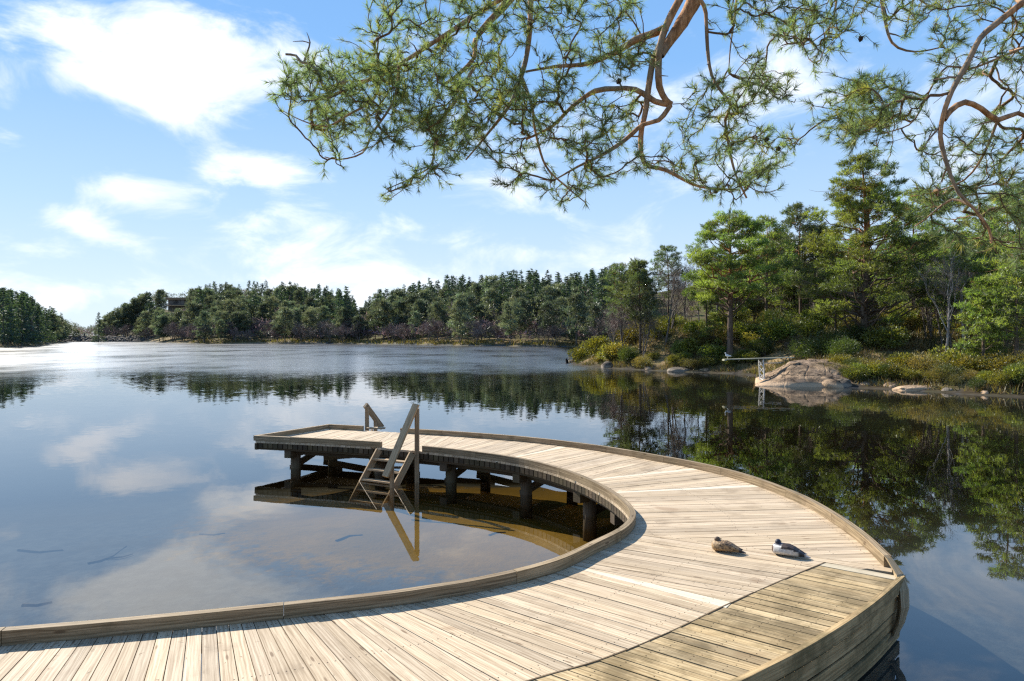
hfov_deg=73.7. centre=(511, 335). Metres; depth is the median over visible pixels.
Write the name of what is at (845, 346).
shrub
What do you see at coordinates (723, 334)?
shrub
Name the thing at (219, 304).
pine tree
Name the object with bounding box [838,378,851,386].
boulder
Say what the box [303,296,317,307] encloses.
pine tree
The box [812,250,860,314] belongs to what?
pine tree
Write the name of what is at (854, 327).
shrub
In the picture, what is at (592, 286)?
spruce tree
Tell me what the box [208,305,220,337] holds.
pine tree
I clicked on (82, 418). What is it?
water
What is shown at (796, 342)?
shrub
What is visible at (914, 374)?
shrub
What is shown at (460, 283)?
spruce tree
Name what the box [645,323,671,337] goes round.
shrub
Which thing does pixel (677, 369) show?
boulder
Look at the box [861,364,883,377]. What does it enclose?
shrub
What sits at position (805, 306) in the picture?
pine tree
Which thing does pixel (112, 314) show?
pine tree
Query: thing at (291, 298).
spruce tree
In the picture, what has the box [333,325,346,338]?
bare tree
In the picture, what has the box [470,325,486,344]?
bare tree
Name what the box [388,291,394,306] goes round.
spruce tree
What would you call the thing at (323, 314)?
pine tree
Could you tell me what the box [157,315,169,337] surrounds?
pine tree
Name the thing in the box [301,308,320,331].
pine tree
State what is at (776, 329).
shrub
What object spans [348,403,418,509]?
bathing ladder
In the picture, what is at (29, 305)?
spruce tree
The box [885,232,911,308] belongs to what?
pine tree
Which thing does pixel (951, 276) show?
tree
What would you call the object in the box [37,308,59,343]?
spruce tree
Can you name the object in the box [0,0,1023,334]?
sky
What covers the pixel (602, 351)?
shrub
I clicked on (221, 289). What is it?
spruce tree
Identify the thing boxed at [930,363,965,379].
shrub
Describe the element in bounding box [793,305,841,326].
shrub
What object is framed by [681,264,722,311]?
bare tree
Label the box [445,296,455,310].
pine tree
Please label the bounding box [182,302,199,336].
pine tree
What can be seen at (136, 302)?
pine tree
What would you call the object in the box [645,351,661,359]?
shrub
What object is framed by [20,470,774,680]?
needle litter
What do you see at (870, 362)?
shrub
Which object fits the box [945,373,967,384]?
shrub
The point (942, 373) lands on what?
shrub
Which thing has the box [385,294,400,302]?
pine tree
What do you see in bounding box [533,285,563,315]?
pine tree
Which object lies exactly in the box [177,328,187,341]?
bare tree
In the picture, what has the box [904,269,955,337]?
bare tree
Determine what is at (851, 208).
pine tree
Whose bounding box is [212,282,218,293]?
spruce tree
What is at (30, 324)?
bare tree
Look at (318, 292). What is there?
spruce tree
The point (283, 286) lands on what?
spruce tree
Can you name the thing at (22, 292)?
spruce tree
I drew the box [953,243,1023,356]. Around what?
pine tree
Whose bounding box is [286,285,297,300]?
pine tree
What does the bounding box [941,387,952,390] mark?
boulder
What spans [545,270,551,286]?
spruce tree
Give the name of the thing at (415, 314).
pine tree
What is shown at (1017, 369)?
shrub
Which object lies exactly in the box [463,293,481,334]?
pine tree
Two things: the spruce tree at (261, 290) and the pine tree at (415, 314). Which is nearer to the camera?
the pine tree at (415, 314)
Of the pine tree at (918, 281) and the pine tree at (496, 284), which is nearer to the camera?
the pine tree at (918, 281)
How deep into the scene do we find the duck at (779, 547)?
7.07 m
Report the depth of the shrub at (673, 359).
55.49 m
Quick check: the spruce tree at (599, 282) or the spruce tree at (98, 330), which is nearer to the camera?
the spruce tree at (599, 282)
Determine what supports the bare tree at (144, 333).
on the ground at (958, 561)
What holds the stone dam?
on the ground at (958, 561)
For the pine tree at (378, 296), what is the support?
on the ground at (958, 561)
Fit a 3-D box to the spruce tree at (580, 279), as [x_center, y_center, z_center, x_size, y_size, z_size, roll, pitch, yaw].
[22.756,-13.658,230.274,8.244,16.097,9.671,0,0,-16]
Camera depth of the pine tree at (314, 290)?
300.17 m
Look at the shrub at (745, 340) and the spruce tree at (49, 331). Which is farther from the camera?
the spruce tree at (49, 331)
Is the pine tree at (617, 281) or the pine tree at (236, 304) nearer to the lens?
the pine tree at (617, 281)
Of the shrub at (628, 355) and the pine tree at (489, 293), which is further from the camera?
the pine tree at (489, 293)
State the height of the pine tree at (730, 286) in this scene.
12.152 m
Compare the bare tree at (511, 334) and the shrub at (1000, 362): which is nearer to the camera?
the shrub at (1000, 362)
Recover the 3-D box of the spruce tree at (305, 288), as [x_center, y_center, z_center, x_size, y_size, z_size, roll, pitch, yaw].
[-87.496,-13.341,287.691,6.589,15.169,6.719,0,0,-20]
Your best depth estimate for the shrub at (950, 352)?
37.73 m
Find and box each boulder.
[601,361,612,367]
[667,367,689,371]
[755,359,852,386]
[821,375,831,379]
[821,379,843,387]
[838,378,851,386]
[883,382,896,386]
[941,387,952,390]
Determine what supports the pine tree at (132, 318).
on the ground at (958, 561)
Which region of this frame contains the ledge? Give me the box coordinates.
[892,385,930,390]
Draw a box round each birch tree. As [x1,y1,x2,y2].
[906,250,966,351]
[928,226,994,347]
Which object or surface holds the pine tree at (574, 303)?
on the ground at (958, 561)
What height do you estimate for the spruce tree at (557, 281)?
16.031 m
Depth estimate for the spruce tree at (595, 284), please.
224.31 m
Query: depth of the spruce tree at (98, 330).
282.92 m
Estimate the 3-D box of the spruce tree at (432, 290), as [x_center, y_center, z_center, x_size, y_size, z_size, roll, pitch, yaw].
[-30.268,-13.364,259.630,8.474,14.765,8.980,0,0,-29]
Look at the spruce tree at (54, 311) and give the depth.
264.24 m
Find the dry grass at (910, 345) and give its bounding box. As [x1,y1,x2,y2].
[569,316,1023,394]
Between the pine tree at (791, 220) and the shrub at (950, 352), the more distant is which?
the pine tree at (791, 220)
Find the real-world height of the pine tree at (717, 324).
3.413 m
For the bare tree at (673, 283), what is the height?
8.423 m
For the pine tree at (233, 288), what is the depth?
303.82 m
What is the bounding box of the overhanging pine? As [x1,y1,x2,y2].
[261,0,1023,276]
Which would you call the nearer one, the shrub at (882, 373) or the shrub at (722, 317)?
the shrub at (882, 373)
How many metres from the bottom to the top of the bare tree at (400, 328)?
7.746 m
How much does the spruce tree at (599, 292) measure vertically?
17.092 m
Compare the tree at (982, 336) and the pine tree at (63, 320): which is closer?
the tree at (982, 336)
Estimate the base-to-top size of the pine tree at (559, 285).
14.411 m
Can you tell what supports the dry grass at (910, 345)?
on the ground at (958, 561)
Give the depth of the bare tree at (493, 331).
185.03 m
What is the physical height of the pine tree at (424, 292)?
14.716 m
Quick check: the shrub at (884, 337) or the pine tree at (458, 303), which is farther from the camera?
the pine tree at (458, 303)
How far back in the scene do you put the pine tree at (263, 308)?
262.33 m
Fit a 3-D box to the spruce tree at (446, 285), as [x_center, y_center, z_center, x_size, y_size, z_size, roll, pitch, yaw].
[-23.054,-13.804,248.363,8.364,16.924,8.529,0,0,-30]
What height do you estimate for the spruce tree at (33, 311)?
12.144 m
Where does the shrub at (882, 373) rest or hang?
on the ground at (958, 561)
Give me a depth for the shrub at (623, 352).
59.30 m
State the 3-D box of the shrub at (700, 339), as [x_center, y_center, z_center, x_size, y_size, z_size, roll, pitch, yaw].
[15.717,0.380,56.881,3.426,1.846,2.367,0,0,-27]
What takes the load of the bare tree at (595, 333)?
on the ground at (958, 561)
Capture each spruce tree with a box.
[0,287,25,345]
[0,288,8,341]
[0,290,26,344]
[0,294,22,344]
[6,295,36,345]
[11,294,37,343]
[14,291,41,344]
[19,300,41,343]
[23,297,40,342]
[25,303,46,342]
[28,297,41,341]
[33,305,50,343]
[36,304,49,333]
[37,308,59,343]
[41,310,55,341]
[50,308,65,339]
[91,312,107,341]
[137,291,154,335]
[193,285,208,315]
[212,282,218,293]
[217,283,223,293]
[244,281,251,296]
[247,290,261,329]
[249,288,260,321]
[258,283,267,297]
[276,289,285,322]
[277,283,288,301]
[281,288,288,301]
[283,282,295,301]
[302,286,307,303]
[314,285,322,304]
[321,297,331,333]
[329,288,348,337]
[331,289,344,318]
[333,286,357,338]
[382,288,388,300]
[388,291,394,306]
[406,285,417,326]
[407,284,420,321]
[428,281,435,298]
[432,279,440,297]
[442,280,451,309]
[444,274,454,302]
[444,275,455,299]
[454,276,466,298]
[479,278,492,315]
[492,272,511,320]
[498,273,515,322]
[518,269,524,288]
[522,270,537,322]
[525,271,541,328]
[527,272,544,321]
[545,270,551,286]
[552,272,560,285]
[558,275,571,330]
[570,271,580,289]
[574,271,585,295]
[575,284,587,317]
[582,274,591,298]
[585,269,595,308]
[589,273,599,299]
[592,271,610,313]
[592,273,605,312]
[593,268,611,320]
[612,270,625,318]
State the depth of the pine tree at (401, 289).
280.65 m
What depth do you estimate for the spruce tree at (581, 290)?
201.56 m
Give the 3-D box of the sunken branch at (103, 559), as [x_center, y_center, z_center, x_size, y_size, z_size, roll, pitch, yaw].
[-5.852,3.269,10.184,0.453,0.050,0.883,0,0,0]
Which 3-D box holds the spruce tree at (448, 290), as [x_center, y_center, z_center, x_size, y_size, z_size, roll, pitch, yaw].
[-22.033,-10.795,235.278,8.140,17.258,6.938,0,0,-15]
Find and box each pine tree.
[48,313,62,341]
[53,317,64,341]
[58,315,68,340]
[71,329,79,336]
[99,313,110,327]
[99,322,108,335]
[106,311,123,328]
[110,320,123,335]
[112,307,129,335]
[120,302,136,336]
[127,296,146,319]
[129,316,136,329]
[133,310,152,336]
[134,317,143,334]
[139,292,155,312]
[149,309,167,340]
[152,289,167,310]
[152,314,171,340]
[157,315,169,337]
[164,315,180,331]
[173,310,184,337]
[177,319,191,340]
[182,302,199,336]
[183,288,194,308]
[187,286,207,310]
[190,304,203,323]
[191,309,215,341]
[199,295,214,309]
[202,287,215,309]
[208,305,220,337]
[210,298,232,317]
[211,294,224,307]
[211,309,228,332]
[215,318,229,337]
[220,289,234,299]
[221,283,232,292]
[221,298,248,323]
[225,311,243,338]
[230,286,239,294]
[232,290,243,298]
[232,310,255,338]
[240,298,255,324]
[242,290,256,299]
[255,295,280,330]
[255,302,270,326]
[269,306,296,341]
[270,287,282,306]
[274,299,295,335]
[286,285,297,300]
[289,307,305,337]
[292,289,304,304]
[293,304,309,323]
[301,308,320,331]
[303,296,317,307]
[303,306,320,337]
[307,288,317,299]
[314,306,333,338]
[317,295,335,317]
[332,309,350,337]
[335,306,356,336]
[351,314,369,336]
[354,307,367,324]
[364,308,383,338]
[368,299,395,338]
[370,292,382,310]
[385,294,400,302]
[388,298,409,335]
[392,313,407,338]
[393,288,406,297]
[394,290,405,300]
[399,292,426,325]
[408,298,425,336]
[408,310,422,339]
[418,298,433,324]
[419,288,435,302]
[419,305,429,334]
[427,295,447,326]
[427,300,448,332]
[433,287,454,308]
[445,292,475,339]
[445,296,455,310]
[445,297,471,342]
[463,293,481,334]
[468,282,484,303]
[472,303,492,322]
[478,287,501,321]
[479,274,500,288]
[490,280,508,302]
[497,300,524,344]
[506,297,534,338]
[508,288,528,303]
[516,283,531,312]
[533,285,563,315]
[537,300,562,339]
[550,295,574,326]
[551,282,565,314]
[559,292,592,344]
[569,286,587,315]
[579,303,606,334]
[594,311,612,338]
[601,262,638,340]
[602,310,627,339]
[614,257,665,354]
[627,290,656,321]
[650,245,687,327]
[680,209,794,355]
[683,250,727,332]
[698,312,725,346]
[711,256,739,312]
[723,267,763,318]
[735,213,803,318]
[736,265,772,320]
[757,230,789,307]
[759,231,804,314]
[768,282,809,319]
[769,201,838,317]
[779,148,956,343]
[788,221,851,311]
[788,290,812,316]
[808,273,860,332]
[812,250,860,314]
[860,250,904,317]
[870,186,964,309]
[875,239,893,252]
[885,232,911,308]
[901,256,957,317]
[916,233,962,327]
[930,234,1002,341]
[936,204,1023,277]
[939,189,1023,351]
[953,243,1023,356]
[977,256,1023,340]
[995,226,1023,304]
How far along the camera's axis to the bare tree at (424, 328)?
204.35 m
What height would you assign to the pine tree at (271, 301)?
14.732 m
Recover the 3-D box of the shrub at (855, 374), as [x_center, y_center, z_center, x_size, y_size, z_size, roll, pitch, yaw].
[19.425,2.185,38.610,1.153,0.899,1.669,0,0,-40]
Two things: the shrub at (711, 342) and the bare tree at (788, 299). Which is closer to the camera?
the shrub at (711, 342)
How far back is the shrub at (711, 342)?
56.01 m
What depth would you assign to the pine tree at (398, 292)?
263.99 m
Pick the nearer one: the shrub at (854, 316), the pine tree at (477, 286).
the shrub at (854, 316)
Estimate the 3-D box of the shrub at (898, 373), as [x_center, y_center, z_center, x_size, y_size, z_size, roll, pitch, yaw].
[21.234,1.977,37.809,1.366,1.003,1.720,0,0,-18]
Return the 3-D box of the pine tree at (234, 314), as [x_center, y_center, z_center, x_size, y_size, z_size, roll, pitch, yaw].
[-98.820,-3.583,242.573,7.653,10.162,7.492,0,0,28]
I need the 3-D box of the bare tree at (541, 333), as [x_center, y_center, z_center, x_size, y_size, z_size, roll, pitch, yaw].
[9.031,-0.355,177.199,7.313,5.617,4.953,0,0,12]
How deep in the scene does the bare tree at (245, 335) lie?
236.65 m
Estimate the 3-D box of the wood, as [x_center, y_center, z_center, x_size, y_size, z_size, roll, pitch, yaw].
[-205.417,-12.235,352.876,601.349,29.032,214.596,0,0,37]
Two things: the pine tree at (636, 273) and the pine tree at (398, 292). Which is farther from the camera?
the pine tree at (398, 292)
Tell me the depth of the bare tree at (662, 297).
68.31 m
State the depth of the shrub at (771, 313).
58.55 m
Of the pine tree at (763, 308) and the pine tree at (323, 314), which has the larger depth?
the pine tree at (323, 314)
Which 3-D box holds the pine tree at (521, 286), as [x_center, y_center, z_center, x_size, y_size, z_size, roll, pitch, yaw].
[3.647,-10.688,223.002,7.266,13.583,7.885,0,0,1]
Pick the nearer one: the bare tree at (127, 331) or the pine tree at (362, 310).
the pine tree at (362, 310)
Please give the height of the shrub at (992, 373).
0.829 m
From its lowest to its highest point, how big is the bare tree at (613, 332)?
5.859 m
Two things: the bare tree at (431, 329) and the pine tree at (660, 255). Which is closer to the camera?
the pine tree at (660, 255)
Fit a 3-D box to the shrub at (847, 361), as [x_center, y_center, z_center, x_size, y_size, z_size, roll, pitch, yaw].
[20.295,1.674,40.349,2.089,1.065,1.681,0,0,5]
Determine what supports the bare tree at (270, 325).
on the ground at (958, 561)
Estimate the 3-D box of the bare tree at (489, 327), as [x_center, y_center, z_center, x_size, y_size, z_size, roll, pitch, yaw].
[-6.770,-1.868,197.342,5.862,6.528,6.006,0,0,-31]
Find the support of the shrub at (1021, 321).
on the ground at (958, 561)
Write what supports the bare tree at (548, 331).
on the ground at (958, 561)
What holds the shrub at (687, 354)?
on the ground at (958, 561)
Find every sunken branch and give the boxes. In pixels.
[17,548,62,552]
[21,601,51,606]
[87,545,132,563]
[199,533,223,535]
[335,534,362,540]
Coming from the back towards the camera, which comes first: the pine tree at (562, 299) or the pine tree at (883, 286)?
the pine tree at (562, 299)
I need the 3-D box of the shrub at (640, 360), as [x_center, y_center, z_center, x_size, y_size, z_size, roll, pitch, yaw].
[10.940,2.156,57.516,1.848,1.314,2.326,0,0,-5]
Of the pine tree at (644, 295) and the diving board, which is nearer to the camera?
the diving board
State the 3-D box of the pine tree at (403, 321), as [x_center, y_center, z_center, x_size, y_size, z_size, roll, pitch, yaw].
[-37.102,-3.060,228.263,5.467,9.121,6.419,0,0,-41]
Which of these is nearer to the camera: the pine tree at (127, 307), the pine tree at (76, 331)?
the pine tree at (76, 331)
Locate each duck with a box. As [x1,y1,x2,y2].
[711,536,745,553]
[772,539,810,557]
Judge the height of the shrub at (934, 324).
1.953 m
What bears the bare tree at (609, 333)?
on the ground at (958, 561)
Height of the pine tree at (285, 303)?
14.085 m
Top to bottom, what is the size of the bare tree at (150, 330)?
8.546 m
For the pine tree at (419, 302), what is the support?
on the ground at (958, 561)
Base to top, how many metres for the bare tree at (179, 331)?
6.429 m
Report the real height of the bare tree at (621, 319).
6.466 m
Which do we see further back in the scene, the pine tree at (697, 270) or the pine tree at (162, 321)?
the pine tree at (162, 321)
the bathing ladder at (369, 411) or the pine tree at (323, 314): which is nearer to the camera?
the bathing ladder at (369, 411)
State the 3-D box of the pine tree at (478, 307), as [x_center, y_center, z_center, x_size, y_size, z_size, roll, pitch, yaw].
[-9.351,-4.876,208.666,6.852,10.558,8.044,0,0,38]
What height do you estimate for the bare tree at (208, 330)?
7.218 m
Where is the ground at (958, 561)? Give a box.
[0,289,1023,680]
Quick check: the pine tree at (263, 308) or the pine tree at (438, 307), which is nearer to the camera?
the pine tree at (438, 307)
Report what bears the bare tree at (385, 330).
on the ground at (958, 561)
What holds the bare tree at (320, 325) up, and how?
on the ground at (958, 561)
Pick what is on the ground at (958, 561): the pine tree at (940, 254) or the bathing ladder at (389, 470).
the pine tree at (940, 254)
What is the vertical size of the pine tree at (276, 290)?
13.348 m
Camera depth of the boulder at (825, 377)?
38.63 m
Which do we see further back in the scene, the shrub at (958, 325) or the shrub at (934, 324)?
the shrub at (934, 324)
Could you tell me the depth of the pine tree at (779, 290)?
67.63 m
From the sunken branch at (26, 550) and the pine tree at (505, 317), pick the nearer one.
the sunken branch at (26, 550)
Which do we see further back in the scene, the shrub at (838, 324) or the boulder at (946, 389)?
the shrub at (838, 324)
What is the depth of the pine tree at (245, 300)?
269.86 m
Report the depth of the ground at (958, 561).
10.91 m
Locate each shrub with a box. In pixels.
[567,344,590,360]
[579,335,624,356]
[593,356,603,362]
[596,341,630,359]
[606,352,619,360]
[611,326,646,343]
[617,344,640,361]
[621,350,636,360]
[628,318,665,331]
[631,353,652,367]
[644,313,665,324]
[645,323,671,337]
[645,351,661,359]
[658,314,684,327]
[664,352,683,364]
[670,337,702,353]
[675,318,707,334]
[677,357,702,368]
[679,351,692,360]
[681,329,715,349]
[687,357,706,368]
[697,342,733,357]
[697,354,721,366]
[701,336,723,348]
[707,312,727,325]
[708,322,742,343]
[720,304,751,321]
[720,353,740,364]
[726,320,764,340]
[735,348,759,360]
[740,331,762,347]
[741,351,760,362]
[746,335,778,355]
[755,304,792,324]
[755,315,795,341]
[768,314,799,328]
[787,334,819,357]
[787,337,836,358]
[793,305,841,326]
[793,316,825,337]
[813,361,845,368]
[814,324,858,353]
[823,335,863,358]
[823,352,852,363]
[828,310,857,327]
[836,318,872,344]
[836,364,853,374]
[839,366,870,381]
[840,313,860,325]
[840,356,871,365]
[847,362,871,377]
[850,356,870,365]
[857,323,911,349]
[857,358,885,364]
[858,315,918,338]
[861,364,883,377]
[863,360,886,375]
[875,361,901,379]
[877,303,935,328]
[879,362,910,379]
[885,351,923,369]
[893,349,955,371]
[899,367,923,380]
[914,313,958,330]
[921,362,959,383]
[921,372,932,379]
[927,344,980,369]
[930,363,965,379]
[943,351,993,375]
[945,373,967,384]
[954,321,978,336]
[960,338,1013,361]
[961,368,978,380]
[967,377,986,389]
[970,350,1023,371]
[972,370,992,381]
[981,368,1003,383]
[987,370,1013,386]
[1002,359,1023,384]
[1008,315,1023,332]
[1010,375,1023,386]
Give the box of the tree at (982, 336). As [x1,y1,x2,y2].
[948,275,1023,360]
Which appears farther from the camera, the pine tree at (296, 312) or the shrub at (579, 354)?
the pine tree at (296, 312)
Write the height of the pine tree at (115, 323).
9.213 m
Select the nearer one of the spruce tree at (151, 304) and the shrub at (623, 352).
the shrub at (623, 352)
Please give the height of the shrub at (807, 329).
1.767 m
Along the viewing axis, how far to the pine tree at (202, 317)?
231.65 m
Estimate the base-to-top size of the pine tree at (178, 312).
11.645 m
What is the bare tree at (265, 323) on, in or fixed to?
on the ground at (958, 561)
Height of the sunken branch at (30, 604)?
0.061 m
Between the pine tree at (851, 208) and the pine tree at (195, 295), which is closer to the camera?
the pine tree at (851, 208)
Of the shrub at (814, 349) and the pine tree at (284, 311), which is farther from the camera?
the pine tree at (284, 311)
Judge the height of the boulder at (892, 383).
0.664 m
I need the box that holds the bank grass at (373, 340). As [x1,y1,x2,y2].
[192,337,620,345]
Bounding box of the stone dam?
[58,335,155,341]
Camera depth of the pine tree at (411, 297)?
234.77 m
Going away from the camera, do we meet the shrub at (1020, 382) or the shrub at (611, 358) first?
the shrub at (1020, 382)
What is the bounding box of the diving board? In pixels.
[722,357,793,379]
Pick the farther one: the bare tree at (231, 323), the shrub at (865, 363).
the bare tree at (231, 323)
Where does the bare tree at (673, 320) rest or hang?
on the ground at (958, 561)
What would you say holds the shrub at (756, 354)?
on the ground at (958, 561)
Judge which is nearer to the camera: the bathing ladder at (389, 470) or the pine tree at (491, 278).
the bathing ladder at (389, 470)
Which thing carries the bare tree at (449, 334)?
on the ground at (958, 561)
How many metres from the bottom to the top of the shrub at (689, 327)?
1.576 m
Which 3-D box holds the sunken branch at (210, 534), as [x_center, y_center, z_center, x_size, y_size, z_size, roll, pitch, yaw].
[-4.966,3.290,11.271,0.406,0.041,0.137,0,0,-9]
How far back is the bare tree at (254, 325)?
248.09 m
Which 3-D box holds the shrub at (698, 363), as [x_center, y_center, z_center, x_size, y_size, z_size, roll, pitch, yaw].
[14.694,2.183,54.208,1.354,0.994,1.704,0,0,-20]
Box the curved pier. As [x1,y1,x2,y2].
[0,424,909,680]
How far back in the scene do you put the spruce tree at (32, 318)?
187.14 m
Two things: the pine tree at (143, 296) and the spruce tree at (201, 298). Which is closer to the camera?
the spruce tree at (201, 298)
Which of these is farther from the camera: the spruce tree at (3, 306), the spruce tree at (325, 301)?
the spruce tree at (325, 301)
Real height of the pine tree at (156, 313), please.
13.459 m
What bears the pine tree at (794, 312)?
on the ground at (958, 561)
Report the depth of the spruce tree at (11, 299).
173.48 m
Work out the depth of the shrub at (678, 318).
64.48 m
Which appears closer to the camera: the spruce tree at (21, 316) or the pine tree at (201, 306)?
the spruce tree at (21, 316)
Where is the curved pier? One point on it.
(835, 606)
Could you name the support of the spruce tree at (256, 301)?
on the ground at (958, 561)
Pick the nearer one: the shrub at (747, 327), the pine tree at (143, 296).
the shrub at (747, 327)
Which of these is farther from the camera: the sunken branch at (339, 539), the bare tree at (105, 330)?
the bare tree at (105, 330)
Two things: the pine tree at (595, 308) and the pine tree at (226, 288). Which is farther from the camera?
the pine tree at (226, 288)
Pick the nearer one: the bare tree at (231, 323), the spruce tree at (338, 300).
the bare tree at (231, 323)
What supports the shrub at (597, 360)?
on the ground at (958, 561)
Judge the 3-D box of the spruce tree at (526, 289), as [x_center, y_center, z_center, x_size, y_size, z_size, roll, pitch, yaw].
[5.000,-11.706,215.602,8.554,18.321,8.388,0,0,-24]
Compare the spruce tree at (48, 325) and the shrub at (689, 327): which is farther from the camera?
the spruce tree at (48, 325)
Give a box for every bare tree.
[20,314,37,339]
[100,325,117,335]
[114,322,130,335]
[137,329,149,339]
[146,325,155,340]
[163,321,179,341]
[163,322,175,340]
[175,326,186,338]
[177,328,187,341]
[183,324,196,341]
[197,322,215,340]
[223,319,233,335]
[230,324,242,341]
[241,329,252,341]
[249,317,263,335]
[249,321,263,338]
[255,328,266,338]
[256,319,272,336]
[263,320,282,339]
[270,327,284,340]
[292,322,307,340]
[303,327,316,341]
[312,317,330,339]
[320,321,340,342]
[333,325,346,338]
[336,319,348,339]
[343,317,358,338]
[343,323,366,340]
[379,324,395,338]
[388,325,400,340]
[392,324,410,342]
[402,324,417,340]
[414,319,439,341]
[424,317,446,341]
[444,329,453,340]
[464,318,492,340]
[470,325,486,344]
[483,310,498,323]
[485,321,495,337]
[489,324,503,341]
[501,327,519,343]
[536,325,559,344]
[544,325,560,343]
[548,328,564,341]
[586,304,619,350]
[586,330,607,340]
[600,310,623,342]
[612,296,642,348]
[631,309,667,356]
[647,255,691,344]
[649,285,685,316]
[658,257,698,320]
[658,271,698,328]
[666,288,702,321]
[671,262,699,319]
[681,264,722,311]
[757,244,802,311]
[770,277,811,316]
[798,255,846,311]
[903,268,943,330]
[903,270,943,346]
[904,268,956,338]
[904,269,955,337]
[934,279,968,347]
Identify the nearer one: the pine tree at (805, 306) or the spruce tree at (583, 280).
the pine tree at (805, 306)
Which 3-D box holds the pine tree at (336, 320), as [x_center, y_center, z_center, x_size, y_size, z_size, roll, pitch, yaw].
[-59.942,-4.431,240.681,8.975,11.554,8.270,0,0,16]
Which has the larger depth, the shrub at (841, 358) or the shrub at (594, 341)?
the shrub at (594, 341)
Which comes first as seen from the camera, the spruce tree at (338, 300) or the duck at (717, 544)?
the duck at (717, 544)
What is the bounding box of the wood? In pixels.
[0,280,622,340]
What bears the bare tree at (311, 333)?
on the ground at (958, 561)
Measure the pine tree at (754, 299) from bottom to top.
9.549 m
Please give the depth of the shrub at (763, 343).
52.37 m
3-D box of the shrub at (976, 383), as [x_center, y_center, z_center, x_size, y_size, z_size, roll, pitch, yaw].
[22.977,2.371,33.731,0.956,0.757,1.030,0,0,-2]
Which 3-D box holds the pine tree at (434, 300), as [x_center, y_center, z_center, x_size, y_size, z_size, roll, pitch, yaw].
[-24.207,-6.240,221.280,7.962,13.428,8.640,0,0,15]
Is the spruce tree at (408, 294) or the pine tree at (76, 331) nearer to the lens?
the spruce tree at (408, 294)
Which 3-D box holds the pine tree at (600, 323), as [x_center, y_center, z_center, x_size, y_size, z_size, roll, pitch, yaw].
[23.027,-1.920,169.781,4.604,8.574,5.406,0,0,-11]
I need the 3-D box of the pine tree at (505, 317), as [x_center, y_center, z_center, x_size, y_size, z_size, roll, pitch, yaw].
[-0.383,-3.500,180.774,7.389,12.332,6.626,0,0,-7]
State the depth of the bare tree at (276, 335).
236.06 m
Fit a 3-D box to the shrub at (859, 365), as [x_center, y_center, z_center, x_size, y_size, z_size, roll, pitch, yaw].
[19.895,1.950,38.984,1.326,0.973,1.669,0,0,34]
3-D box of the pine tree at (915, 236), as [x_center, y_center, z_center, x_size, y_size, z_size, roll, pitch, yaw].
[32.857,-5.971,55.586,7.220,12.578,7.054,0,0,-33]
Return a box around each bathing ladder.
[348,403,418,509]
[363,403,385,485]
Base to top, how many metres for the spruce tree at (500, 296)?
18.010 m
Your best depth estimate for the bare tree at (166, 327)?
259.07 m
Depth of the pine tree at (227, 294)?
294.72 m
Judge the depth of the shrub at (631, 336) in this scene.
64.52 m
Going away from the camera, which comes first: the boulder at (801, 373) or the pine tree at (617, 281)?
the boulder at (801, 373)
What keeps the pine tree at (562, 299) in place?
on the ground at (958, 561)
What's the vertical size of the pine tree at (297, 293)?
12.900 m
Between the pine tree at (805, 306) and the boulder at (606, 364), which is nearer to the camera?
the boulder at (606, 364)
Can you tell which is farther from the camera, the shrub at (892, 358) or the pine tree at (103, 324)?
the pine tree at (103, 324)
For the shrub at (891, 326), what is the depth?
46.55 m
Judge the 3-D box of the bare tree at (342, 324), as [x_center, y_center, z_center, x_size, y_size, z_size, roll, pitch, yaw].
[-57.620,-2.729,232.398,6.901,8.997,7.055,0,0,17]
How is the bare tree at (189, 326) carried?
on the ground at (958, 561)
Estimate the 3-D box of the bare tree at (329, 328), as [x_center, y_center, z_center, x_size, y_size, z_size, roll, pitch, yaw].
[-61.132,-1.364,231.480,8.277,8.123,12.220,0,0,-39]
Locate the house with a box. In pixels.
[165,297,187,311]
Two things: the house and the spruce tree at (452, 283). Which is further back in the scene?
the house
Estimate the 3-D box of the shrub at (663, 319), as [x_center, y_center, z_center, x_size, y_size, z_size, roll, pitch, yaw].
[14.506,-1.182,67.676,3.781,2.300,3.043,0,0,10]
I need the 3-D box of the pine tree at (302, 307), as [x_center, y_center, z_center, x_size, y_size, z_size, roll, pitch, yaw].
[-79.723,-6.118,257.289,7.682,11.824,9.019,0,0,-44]
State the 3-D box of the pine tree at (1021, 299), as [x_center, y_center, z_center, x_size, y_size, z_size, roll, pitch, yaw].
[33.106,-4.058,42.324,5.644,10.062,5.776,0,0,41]
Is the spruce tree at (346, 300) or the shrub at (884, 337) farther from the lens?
the spruce tree at (346, 300)
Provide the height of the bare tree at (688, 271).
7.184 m
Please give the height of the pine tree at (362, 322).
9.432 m
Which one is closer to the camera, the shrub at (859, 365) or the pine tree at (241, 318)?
the shrub at (859, 365)
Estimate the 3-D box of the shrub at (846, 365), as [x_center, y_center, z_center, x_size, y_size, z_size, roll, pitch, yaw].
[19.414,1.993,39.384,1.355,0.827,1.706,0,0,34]
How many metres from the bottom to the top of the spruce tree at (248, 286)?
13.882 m
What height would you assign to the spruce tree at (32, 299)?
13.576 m
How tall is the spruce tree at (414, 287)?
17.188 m
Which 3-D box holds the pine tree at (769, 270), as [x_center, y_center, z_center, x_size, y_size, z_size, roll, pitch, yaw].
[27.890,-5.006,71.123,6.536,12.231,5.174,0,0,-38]

